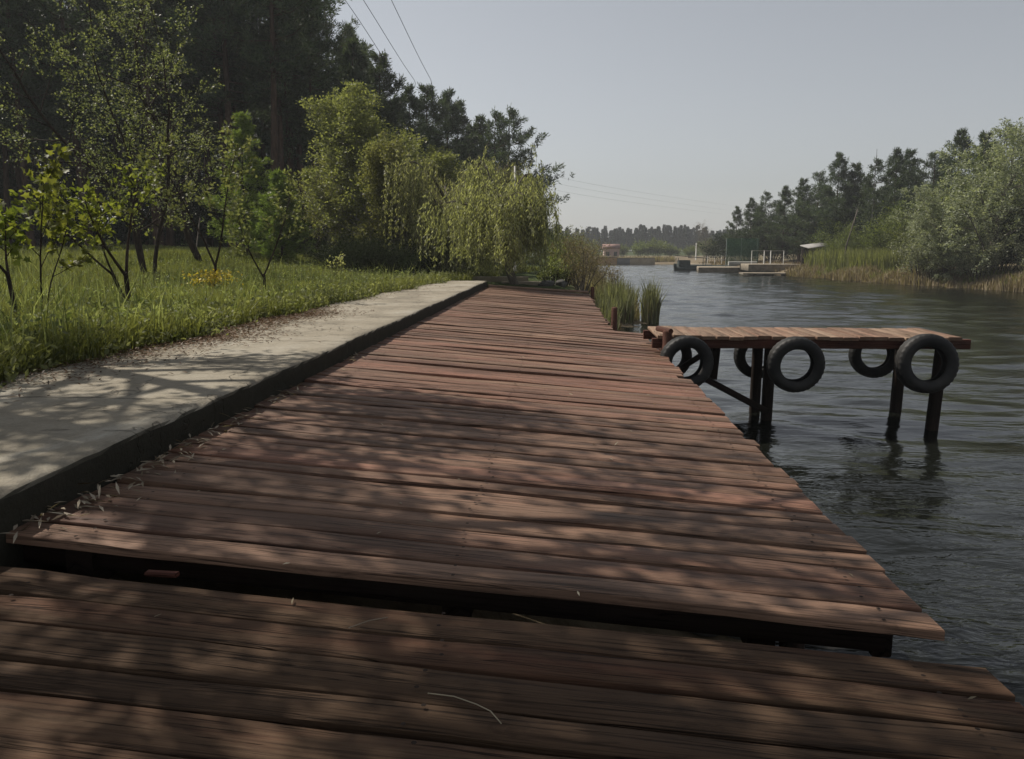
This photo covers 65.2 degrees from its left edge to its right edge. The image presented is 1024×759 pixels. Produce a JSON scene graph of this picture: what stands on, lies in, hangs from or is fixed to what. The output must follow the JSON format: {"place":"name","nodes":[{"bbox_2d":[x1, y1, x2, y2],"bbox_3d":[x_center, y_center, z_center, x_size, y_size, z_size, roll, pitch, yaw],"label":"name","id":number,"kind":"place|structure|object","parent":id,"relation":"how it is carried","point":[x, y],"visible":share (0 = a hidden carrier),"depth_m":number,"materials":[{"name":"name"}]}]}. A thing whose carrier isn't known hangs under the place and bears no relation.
{"place":"outdoors","nodes":[
{"label":"outdoors","id":0,"kind":"place"},
{"bbox_2d":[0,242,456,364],"bbox_3d":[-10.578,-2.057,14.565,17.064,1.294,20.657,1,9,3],"label":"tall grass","id":1,"kind":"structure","parent":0,"point":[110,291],"depth_m":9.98,"materials":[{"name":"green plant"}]},
{"bbox_2d":[0,281,486,572],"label":"path","id":2,"kind":"structure","parent":0,"point":[62,440],"depth_m":4.72,"materials":[{"name":"concrete"}]},
{"bbox_2d":[1,283,449,402],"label":"pine litter","id":3,"kind":"object","parent":2,"relation":"on","point":[272,319],"visible":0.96,"depth_m":7.33,"materials":[{"name":"brown plant"}]},
{"bbox_2d":[0,243,538,387],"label":"meadow grass","id":4,"kind":"structure","parent":0,"point":[249,309],"depth_m":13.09,"materials":[{"name":"green plant"}]},
{"bbox_2d":[1,225,1023,642],"bbox_3d":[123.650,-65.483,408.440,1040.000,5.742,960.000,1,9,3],"label":"ground","id":5,"kind":"structure","parent":0,"point":[321,597],"depth_m":4.01,"materials":[{"name":"soil"}]},
{"bbox_2d":[0,201,34,316],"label":"maple sapling","id":6,"kind":"object","parent":5,"relation":"on","point":[7,233],"visible":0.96,"depth_m":7.95,"materials":[{"name":"green plant"}]},
{"bbox_2d":[0,2,59,243],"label":"pine tree","id":7,"kind":"object","parent":5,"relation":"on","point":[6,153],"visible":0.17,"depth_m":40.85,"materials":[{"name":"green plant"}]},
{"bbox_2d":[0,3,65,216],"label":"pine tree","id":8,"kind":"object","parent":5,"relation":"on","point":[18,178],"visible":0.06,"depth_m":45.53,"materials":[{"name":"green plant"}]},
{"bbox_2d":[0,161,77,241],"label":"undergrowth bush","id":9,"kind":"object","parent":5,"relation":"on","point":[11,184],"visible":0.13,"depth_m":48.49,"materials":[{"name":"green plant"}]},
{"bbox_2d":[0,0,85,246],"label":"pine tree","id":10,"kind":"object","parent":5,"relation":"on","point":[10,14],"visible":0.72,"depth_m":36.83,"materials":[{"name":"green plant"}]},
{"bbox_2d":[0,143,135,304],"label":"maple sapling","id":11,"kind":"object","parent":5,"relation":"on","point":[53,171],"visible":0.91,"depth_m":8.66,"materials":[{"name":"green plant"}]},
{"bbox_2d":[16,0,124,243],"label":"pine tree","id":12,"kind":"object","parent":5,"relation":"on","point":[86,172],"visible":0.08,"depth_m":41.94,"materials":[{"name":"green plant"}]},
{"bbox_2d":[0,0,142,245],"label":"pine tree","id":13,"kind":"object","parent":5,"relation":"on","point":[52,7],"visible":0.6,"depth_m":37.14,"materials":[{"name":"green plant"}]},
{"bbox_2d":[13,158,129,242],"bbox_3d":[-27.187,-11.327,49.774,6.876,5.691,7.228,-7,11,-36],"label":"undergrowth bush","id":14,"kind":"object","parent":5,"relation":"on","point":[75,186],"visible":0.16,"depth_m":49.13,"materials":[{"name":"green plant"}]},
{"bbox_2d":[34,0,137,239],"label":"pine tree","id":15,"kind":"object","parent":5,"relation":"on","point":[97,190],"visible":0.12,"depth_m":43.21,"materials":[{"name":"green plant"}]},
{"bbox_2d":[9,153,164,302],"bbox_3d":[-5.065,-1.629,9.507,1.508,2.157,1.756,1,9,3],"label":"young tree","id":16,"kind":"object","parent":5,"relation":"on","point":[89,208],"visible":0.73,"depth_m":9.60,"materials":[{"name":"green plant"}]},
{"bbox_2d":[40,0,142,194],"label":"pine tree","id":17,"kind":"object","parent":5,"relation":"on","point":[103,142],"visible":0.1,"depth_m":59.42,"materials":[{"name":"green plant"}]},
{"bbox_2d":[0,293,197,342],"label":"leafy clump","id":18,"kind":"object","parent":5,"relation":"on","point":[67,316],"visible":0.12,"depth_m":7.27,"materials":[{"name":"green plant"}]},
{"bbox_2d":[0,0,230,274],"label":"fruit tree","id":19,"kind":"object","parent":5,"relation":"on","point":[136,233],"visible":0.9,"depth_m":18.37,"materials":[{"name":"green plant"}]},
{"bbox_2d":[63,0,178,244],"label":"pine tree","id":20,"kind":"object","parent":5,"relation":"on","point":[142,209],"visible":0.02,"depth_m":44.58,"materials":[{"name":"green plant"}]},
{"bbox_2d":[101,207,152,244],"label":"undergrowth bush","id":21,"kind":"object","parent":5,"relation":"on","point":[120,230],"visible":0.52,"depth_m":42.12,"materials":[{"name":"green plant"}]},
{"bbox_2d":[80,0,184,245],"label":"pine tree","id":22,"kind":"object","parent":5,"relation":"on","point":[117,39],"visible":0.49,"depth_m":38.35,"materials":[{"name":"green plant"}]},
{"bbox_2d":[54,0,224,261],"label":"fruit tree","id":23,"kind":"object","parent":5,"relation":"on","point":[191,244],"visible":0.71,"depth_m":22.89,"materials":[{"name":"green plant"}]},
{"bbox_2d":[96,0,210,243],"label":"pine tree","id":24,"kind":"object","parent":5,"relation":"on","point":[153,87],"visible":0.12,"depth_m":42.17,"materials":[{"name":"green plant"}]},
{"bbox_2d":[93,0,234,246],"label":"pine tree","id":25,"kind":"object","parent":5,"relation":"on","point":[169,233],"visible":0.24,"depth_m":40.26,"materials":[{"name":"green plant"}]},
{"bbox_2d":[126,178,224,246],"bbox_3d":[-18.017,-9.002,42.905,5.271,4.150,5.014,-6,11,-32],"label":"undergrowth bush","id":26,"kind":"object","parent":5,"relation":"on","point":[178,232],"visible":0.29,"depth_m":42.71,"materials":[{"name":"green plant"}]},
{"bbox_2d":[156,3,219,237],"bbox_3d":[-19.715,-16.189,49.186,5.243,15.552,6.312,-8,12,-39],"label":"pine tree","id":27,"kind":"object","parent":5,"relation":"on","point":[185,156],"visible":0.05,"depth_m":49.62,"materials":[{"name":"green plant"}]},
{"bbox_2d":[132,116,260,285],"bbox_3d":[-5.404,-2.921,14.120,2.351,3.199,1.210,3,10,19],"label":"young tree","id":28,"kind":"object","parent":5,"relation":"on","point":[226,172],"visible":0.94,"depth_m":13.95,"materials":[{"name":"green plant"}]},
{"bbox_2d":[165,268,243,288],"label":"yellow flowers","id":29,"kind":"object","parent":5,"relation":"on","point":[211,276],"visible":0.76,"depth_m":14.07,"materials":[{"name":"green plant"}]},
{"bbox_2d":[157,0,252,246],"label":"pine tree","id":30,"kind":"object","parent":5,"relation":"on","point":[209,241],"visible":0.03,"depth_m":45.40,"materials":[{"name":"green plant"}]},
{"bbox_2d":[151,0,268,246],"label":"pine tree","id":31,"kind":"object","parent":5,"relation":"on","point":[220,115],"visible":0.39,"depth_m":39.16,"materials":[{"name":"green plant"}]},
{"bbox_2d":[155,0,280,246],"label":"pine tree","id":32,"kind":"object","parent":5,"relation":"on","point":[241,12],"visible":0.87,"depth_m":37.02,"materials":[{"name":"green plant"}]},
{"bbox_2d":[200,0,270,245],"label":"pine tree","id":33,"kind":"object","parent":5,"relation":"on","point":[233,107],"visible":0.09,"depth_m":44.40,"materials":[{"name":"green plant"}]},
{"bbox_2d":[175,149,307,231],"bbox_3d":[-17.189,-12.168,51.045,8.203,6.459,7.803,-8,12,-42],"label":"undergrowth bush","id":34,"kind":"object","parent":5,"relation":"on","point":[245,188],"visible":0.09,"depth_m":50.22,"materials":[{"name":"green plant"}]},
{"bbox_2d":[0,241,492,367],"bbox_3d":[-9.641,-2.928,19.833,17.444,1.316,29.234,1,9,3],"label":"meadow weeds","id":35,"kind":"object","parent":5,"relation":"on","point":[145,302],"visible":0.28,"depth_m":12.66,"materials":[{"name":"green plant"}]},
{"bbox_2d":[200,110,292,254],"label":"young larch","id":36,"kind":"object","parent":5,"relation":"on","point":[246,127],"visible":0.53,"depth_m":29.07,"materials":[{"name":"green plant"}]},
{"bbox_2d":[206,0,324,246],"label":"pine tree","id":37,"kind":"object","parent":5,"relation":"on","point":[273,86],"visible":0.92,"depth_m":36.48,"materials":[{"name":"green plant"}]},
{"bbox_2d":[220,165,315,288],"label":"young tree","id":38,"kind":"object","parent":5,"relation":"on","point":[284,216],"visible":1,"depth_m":13.09,"materials":[{"name":"green plant"}]},
{"bbox_2d":[218,0,335,246],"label":"pine tree","id":39,"kind":"object","parent":5,"relation":"on","point":[293,107],"visible":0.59,"depth_m":38.67,"materials":[{"name":"green plant"}]},
{"bbox_2d":[245,168,317,261],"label":"young larch","id":40,"kind":"object","parent":5,"relation":"on","point":[277,181],"visible":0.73,"depth_m":27.70,"materials":[{"name":"green plant"}]},
{"bbox_2d":[255,7,326,243],"bbox_3d":[-11.526,-12.928,40.928,3.838,12.730,4.448,5,10,28],"label":"pine tree","id":41,"kind":"object","parent":5,"relation":"on","point":[266,138],"visible":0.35,"depth_m":40.58,"materials":[{"name":"green plant"}]},
{"bbox_2d":[235,0,351,247],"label":"pine tree","id":42,"kind":"object","parent":5,"relation":"on","point":[329,8],"visible":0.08,"depth_m":45.81,"materials":[{"name":"green plant"}]},
{"bbox_2d":[265,0,343,248],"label":"pine tree","id":43,"kind":"object","parent":5,"relation":"on","point":[327,41],"visible":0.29,"depth_m":42.00,"materials":[{"name":"green plant"}]},
{"bbox_2d":[281,1,373,225],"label":"pine tree","id":44,"kind":"object","parent":5,"relation":"on","point":[350,29],"visible":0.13,"depth_m":55.46,"materials":[{"name":"green plant"}]},
{"bbox_2d":[289,132,384,259],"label":"birch tree","id":45,"kind":"object","parent":5,"relation":"on","point":[314,216],"visible":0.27,"depth_m":29.06,"materials":[{"name":"green plant"}]},
{"bbox_2d":[302,36,404,212],"bbox_3d":[-9.650,-14.465,49.071,7.091,12.676,6.186,-5,10,-27],"label":"pine tree","id":46,"kind":"object","parent":5,"relation":"on","point":[348,63],"visible":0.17,"depth_m":47.98,"materials":[{"name":"green plant"}]},
{"bbox_2d":[296,222,416,272],"bbox_3d":[-4.926,-4.021,24.595,3.477,1.780,3.542,6,11,34],"label":"juniper bush","id":47,"kind":"object","parent":5,"relation":"on","point":[356,255],"visible":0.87,"depth_m":24.11,"materials":[{"name":"green plant"}]},
{"bbox_2d":[283,74,433,266],"bbox_3d":[-5.315,-7.341,28.925,5.379,6.963,5.904,7,11,36],"label":"tree","id":48,"kind":"object","parent":5,"relation":"on","point":[361,124],"visible":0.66,"depth_m":28.22,"materials":[{"name":"green plant"}]},
{"bbox_2d":[342,129,422,252],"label":"birch tree","id":49,"kind":"object","parent":5,"relation":"on","point":[382,153],"visible":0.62,"depth_m":26.14,"materials":[{"name":"green plant"}]},
{"bbox_2d":[356,49,426,202],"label":"pine tree","id":50,"kind":"object","parent":5,"relation":"on","point":[383,75],"visible":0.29,"depth_m":49.68,"materials":[{"name":"green plant"}]},
{"bbox_2d":[365,236,441,274],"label":"juniper bush","id":51,"kind":"object","parent":5,"relation":"on","point":[413,258],"visible":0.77,"depth_m":24.39,"materials":[{"name":"green plant"}]},
{"bbox_2d":[393,82,455,181],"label":"pine tree","id":52,"kind":"object","parent":5,"relation":"on","point":[414,103],"visible":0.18,"depth_m":52.90,"materials":[{"name":"green plant"}]},
{"bbox_2d":[401,141,464,267],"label":"birch tree","id":53,"kind":"object","parent":5,"relation":"on","point":[441,160],"visible":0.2,"depth_m":31.21,"materials":[{"name":"green plant"}]},
{"bbox_2d":[406,82,464,174],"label":"pine tree","id":54,"kind":"object","parent":5,"relation":"on","point":[433,106],"visible":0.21,"depth_m":55.64,"materials":[{"name":"green plant"}]},
{"bbox_2d":[381,150,518,275],"bbox_3d":[-1.927,-5.280,25.982,4.417,4.124,4.251,1,9,3],"label":"willow tree","id":55,"kind":"object","parent":5,"relation":"on","point":[416,205],"visible":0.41,"depth_m":25.29,"materials":[{"name":"green plant"}]},
{"bbox_2d":[416,86,488,179],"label":"pine tree","id":56,"kind":"object","parent":5,"relation":"on","point":[447,96],"visible":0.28,"depth_m":57.71,"materials":[{"name":"green plant"}]},
{"bbox_2d":[444,96,479,165],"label":"pine tree","id":57,"kind":"object","parent":5,"relation":"on","point":[465,121],"visible":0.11,"depth_m":59.90,"materials":[{"name":"green plant"}]},
{"bbox_2d":[6,285,944,657],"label":"boardwalk","id":58,"kind":"structure","parent":5,"relation":"on","point":[684,505],"depth_m":3.56,"materials":[{"name":"red wood"}]},
{"bbox_2d":[0,352,364,542],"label":"reed litter","id":59,"kind":"object","parent":58,"relation":"on","point":[99,490],"visible":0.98,"depth_m":3.49,"materials":[{"name":"beige plant"}]},
{"bbox_2d":[416,141,562,284],"bbox_3d":[-0.430,-4.712,22.806,4.182,4.283,3.505,7,12,38],"label":"willow tree","id":60,"kind":"object","parent":5,"relation":"on","point":[509,223],"visible":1,"depth_m":22.18,"materials":[{"name":"green plant"}]},
{"bbox_2d":[0,566,1023,758],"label":"boardwalk","id":61,"kind":"structure","parent":5,"relation":"on","point":[95,668],"depth_m":2.16,"materials":[{"name":"brown wood"}]},
{"bbox_2d":[471,107,559,261],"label":"pine tree","id":62,"kind":"object","parent":5,"relation":"on","point":[498,117],"visible":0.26,"depth_m":57.64,"materials":[{"name":"green plant"}]},
{"bbox_2d":[489,105,574,231],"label":"pine tree","id":63,"kind":"object","parent":5,"relation":"on","point":[516,122],"visible":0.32,"depth_m":59.46,"materials":[{"name":"green plant"}]},
{"bbox_2d":[533,256,572,283],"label":"green shrub","id":64,"kind":"object","parent":5,"relation":"on","point":[555,270],"visible":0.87,"depth_m":24.47,"materials":[{"name":"green plant"}]},
{"bbox_2d":[554,230,612,293],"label":"dry shrub","id":65,"kind":"object","parent":5,"relation":"on","point":[584,273],"visible":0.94,"depth_m":24.82,"materials":[{"name":"brown plant"}]},
{"bbox_2d":[589,289,623,330],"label":"reed clump","id":66,"kind":"object","parent":5,"relation":"on","point":[605,306],"visible":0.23,"depth_m":19.64,"materials":[{"name":"green plant"}]},
{"bbox_2d":[637,274,668,323],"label":"reed clump","id":67,"kind":"object","parent":5,"relation":"on","point":[650,300],"visible":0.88,"depth_m":23.70,"materials":[{"name":"green plant"}]},
{"bbox_2d":[697,231,743,262],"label":"undergrowth bush","id":68,"kind":"object","parent":5,"relation":"on","point":[721,241],"visible":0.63,"depth_m":101.17,"materials":[{"name":"green plant"}]},
{"bbox_2d":[722,206,749,260],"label":"pine tree","id":69,"kind":"object","parent":5,"relation":"on","point":[737,212],"visible":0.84,"depth_m":92.84,"materials":[{"name":"green plant"}]},
{"bbox_2d":[735,197,763,260],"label":"pine tree","id":70,"kind":"object","parent":5,"relation":"on","point":[750,206],"visible":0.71,"depth_m":88.72,"materials":[{"name":"green plant"}]},
{"bbox_2d":[750,191,784,261],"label":"pine tree","id":71,"kind":"object","parent":5,"relation":"on","point":[761,212],"visible":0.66,"depth_m":86.59,"materials":[{"name":"green plant"}]},
{"bbox_2d":[739,210,796,262],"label":"undergrowth bush","id":72,"kind":"object","parent":5,"relation":"on","point":[760,238],"visible":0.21,"depth_m":87.83,"materials":[{"name":"green plant"}]},
{"bbox_2d":[739,263,800,270],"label":"landing slab","id":73,"kind":"structure","parent":5,"relation":"on","point":[760,267],"depth_m":72.26,"materials":[{"name":"concrete"}]},
{"bbox_2d":[760,185,799,262],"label":"pine tree","id":74,"kind":"object","parent":5,"relation":"on","point":[785,196],"visible":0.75,"depth_m":82.74,"materials":[{"name":"green plant"}]},
{"bbox_2d":[778,177,815,263],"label":"pine tree","id":75,"kind":"object","parent":5,"relation":"on","point":[803,190],"visible":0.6,"depth_m":78.74,"materials":[{"name":"green plant"}]},
{"bbox_2d":[778,169,834,246],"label":"pine tree","id":76,"kind":"object","parent":5,"relation":"on","point":[807,214],"visible":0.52,"depth_m":76.52,"materials":[{"name":"green plant"}]},
{"bbox_2d":[803,152,863,240],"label":"pine tree","id":77,"kind":"object","parent":5,"relation":"on","point":[837,199],"visible":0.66,"depth_m":72.15,"materials":[{"name":"green plant"}]},
{"bbox_2d":[797,201,876,247],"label":"undergrowth bush","id":78,"kind":"object","parent":5,"relation":"on","point":[844,220],"visible":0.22,"depth_m":70.96,"materials":[{"name":"green plant"}]},
{"bbox_2d":[819,219,868,254],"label":"green bush","id":79,"kind":"object","parent":5,"relation":"on","point":[836,246],"visible":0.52,"depth_m":63.76,"materials":[{"name":"green plant"}]},
{"bbox_2d":[834,162,871,228],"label":"pine tree","id":80,"kind":"object","parent":5,"relation":"on","point":[857,173],"visible":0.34,"depth_m":71.98,"materials":[{"name":"green plant"}]},
{"bbox_2d":[803,244,949,271],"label":"green reeds","id":81,"kind":"object","parent":5,"relation":"on","point":[881,258],"visible":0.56,"depth_m":59.09,"materials":[{"name":"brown reed grass blades"}]},
{"bbox_2d":[852,157,911,232],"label":"pine tree","id":82,"kind":"object","parent":5,"relation":"on","point":[878,162],"visible":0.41,"depth_m":68.33,"materials":[{"name":"green plant"}]},
{"bbox_2d":[847,196,924,251],"bbox_3d":[28.375,-10.805,59.332,5.766,5.456,5.702,-4,10,-22],"label":"green bush","id":83,"kind":"object","parent":5,"relation":"on","point":[874,239],"visible":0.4,"depth_m":59.15,"materials":[{"name":"green plant"}]},
{"bbox_2d":[857,147,922,241],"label":"pine tree","id":84,"kind":"object","parent":5,"relation":"on","point":[896,159],"visible":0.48,"depth_m":66.11,"materials":[{"name":"green plant"}]},
{"bbox_2d":[875,147,925,224],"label":"pine tree","id":85,"kind":"object","parent":5,"relation":"on","point":[909,154],"visible":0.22,"depth_m":67.00,"materials":[{"name":"green plant"}]},
{"bbox_2d":[785,261,1023,291],"bbox_3d":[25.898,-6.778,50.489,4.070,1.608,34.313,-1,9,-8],"label":"dry reeds","id":86,"kind":"object","parent":5,"relation":"on","point":[991,281],"visible":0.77,"depth_m":49.97,"materials":[{"name":"plant"}]},
{"bbox_2d":[885,151,949,235],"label":"pine tree","id":87,"kind":"object","parent":5,"relation":"on","point":[932,156],"visible":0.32,"depth_m":62.52,"materials":[{"name":"green plant"}]},
{"bbox_2d":[879,193,961,269],"bbox_3d":[27.829,-9.586,52.511,5.702,5.456,5.766,-1,9,-6],"label":"green bush","id":88,"kind":"object","parent":5,"relation":"on","point":[905,237],"visible":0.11,"depth_m":53.61,"materials":[{"name":"green plant"}]},
{"bbox_2d":[886,219,957,280],"bbox_3d":[25.560,-7.840,48.955,4.022,4.039,4.748,-7,12,-38],"label":"silver bush","id":89,"kind":"object","parent":5,"relation":"on","point":[919,265],"visible":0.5,"depth_m":48.91,"materials":[{"name":"green plant"}]},
{"bbox_2d":[913,127,973,211],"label":"pine tree","id":90,"kind":"object","parent":5,"relation":"on","point":[961,143],"visible":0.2,"depth_m":58.20,"materials":[{"name":"green plant"}]},
{"bbox_2d":[888,182,1004,280],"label":"silver tree","id":91,"kind":"object","parent":5,"relation":"on","point":[928,228],"visible":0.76,"depth_m":46.66,"materials":[{"name":"green plant"}]},
{"bbox_2d":[904,116,1023,275],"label":"silver tree","id":92,"kind":"object","parent":5,"relation":"on","point":[1011,188],"visible":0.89,"depth_m":45.45,"materials":[{"name":"grey plant"}]},
{"bbox_2d":[932,190,1023,273],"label":"undergrowth bush","id":93,"kind":"object","parent":5,"relation":"on","point":[1007,259],"visible":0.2,"depth_m":47.03,"materials":[{"name":"green plant"}]},
{"bbox_2d":[946,221,1012,280],"bbox_3d":[26.595,-7.324,45.639,3.419,3.434,4.036,5,10,26],"label":"silver bush","id":94,"kind":"object","parent":5,"relation":"on","point":[991,254],"visible":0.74,"depth_m":45.09,"materials":[{"name":"green plant"}]},
{"bbox_2d":[40,0,1023,236],"label":"sky","id":95,"kind":"structure","parent":0,"point":[726,102],"materials":[{"name":"grey"}]},
{"bbox_2d":[598,264,1023,706],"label":"water","id":96,"kind":"structure","parent":0,"point":[931,523],"depth_m":9.30,"materials":[{"name":"black liquid"}]},
{"bbox_2d":[587,274,638,323],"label":"reed clump","id":97,"kind":"object","parent":96,"relation":"in","point":[627,300],"visible":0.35,"depth_m":23.09,"materials":[{"name":"green plant"}]},
{"bbox_2d":[643,326,970,430],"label":"pier","id":98,"kind":"structure","parent":96,"relation":"in","point":[757,340],"depth_m":9.79,"materials":[{"name":"brown wood"}]},
{"bbox_2d":[660,335,713,385],"bbox_3d":[2.052,-0.201,9.433,0.637,0.637,0.184,40,6,-10],"label":"tyre","id":99,"kind":"object","parent":98,"relation":"hanging from","point":[700,375],"visible":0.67,"depth_m":9.34,"materials":[{"name":"rubber"}]},
{"bbox_2d":[733,348,781,377],"bbox_3d":[3.312,-0.330,10.770,0.637,0.637,0.184,19,12,-4],"label":"tyre","id":100,"kind":"object","parent":98,"relation":"hanging from","point":[742,365],"visible":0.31,"depth_m":10.72,"materials":[{"name":"rubber"}]},
{"bbox_2d":[766,336,824,392],"bbox_3d":[3.325,-0.176,9.384,0.657,0.657,0.190,10,13,0],"label":"tyre","id":101,"kind":"object","parent":98,"relation":"hanging from","point":[810,378],"visible":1,"depth_m":9.31,"materials":[{"name":"rubber"}]},
{"bbox_2d":[848,349,894,377],"bbox_3d":[4.833,-0.340,10.681,0.637,0.637,0.184,0,6,5],"label":"tyre","id":102,"kind":"object","parent":98,"relation":"hanging from","point":[860,367],"visible":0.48,"depth_m":10.63,"materials":[{"name":"rubber"}]},
{"bbox_2d":[894,334,958,392],"bbox_3d":[4.817,-0.186,9.296,0.692,0.692,0.200,-15,4,4],"label":"tyre","id":103,"kind":"object","parent":98,"relation":"hanging from","point":[946,375],"visible":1,"depth_m":9.22,"materials":[{"name":"rubber"}]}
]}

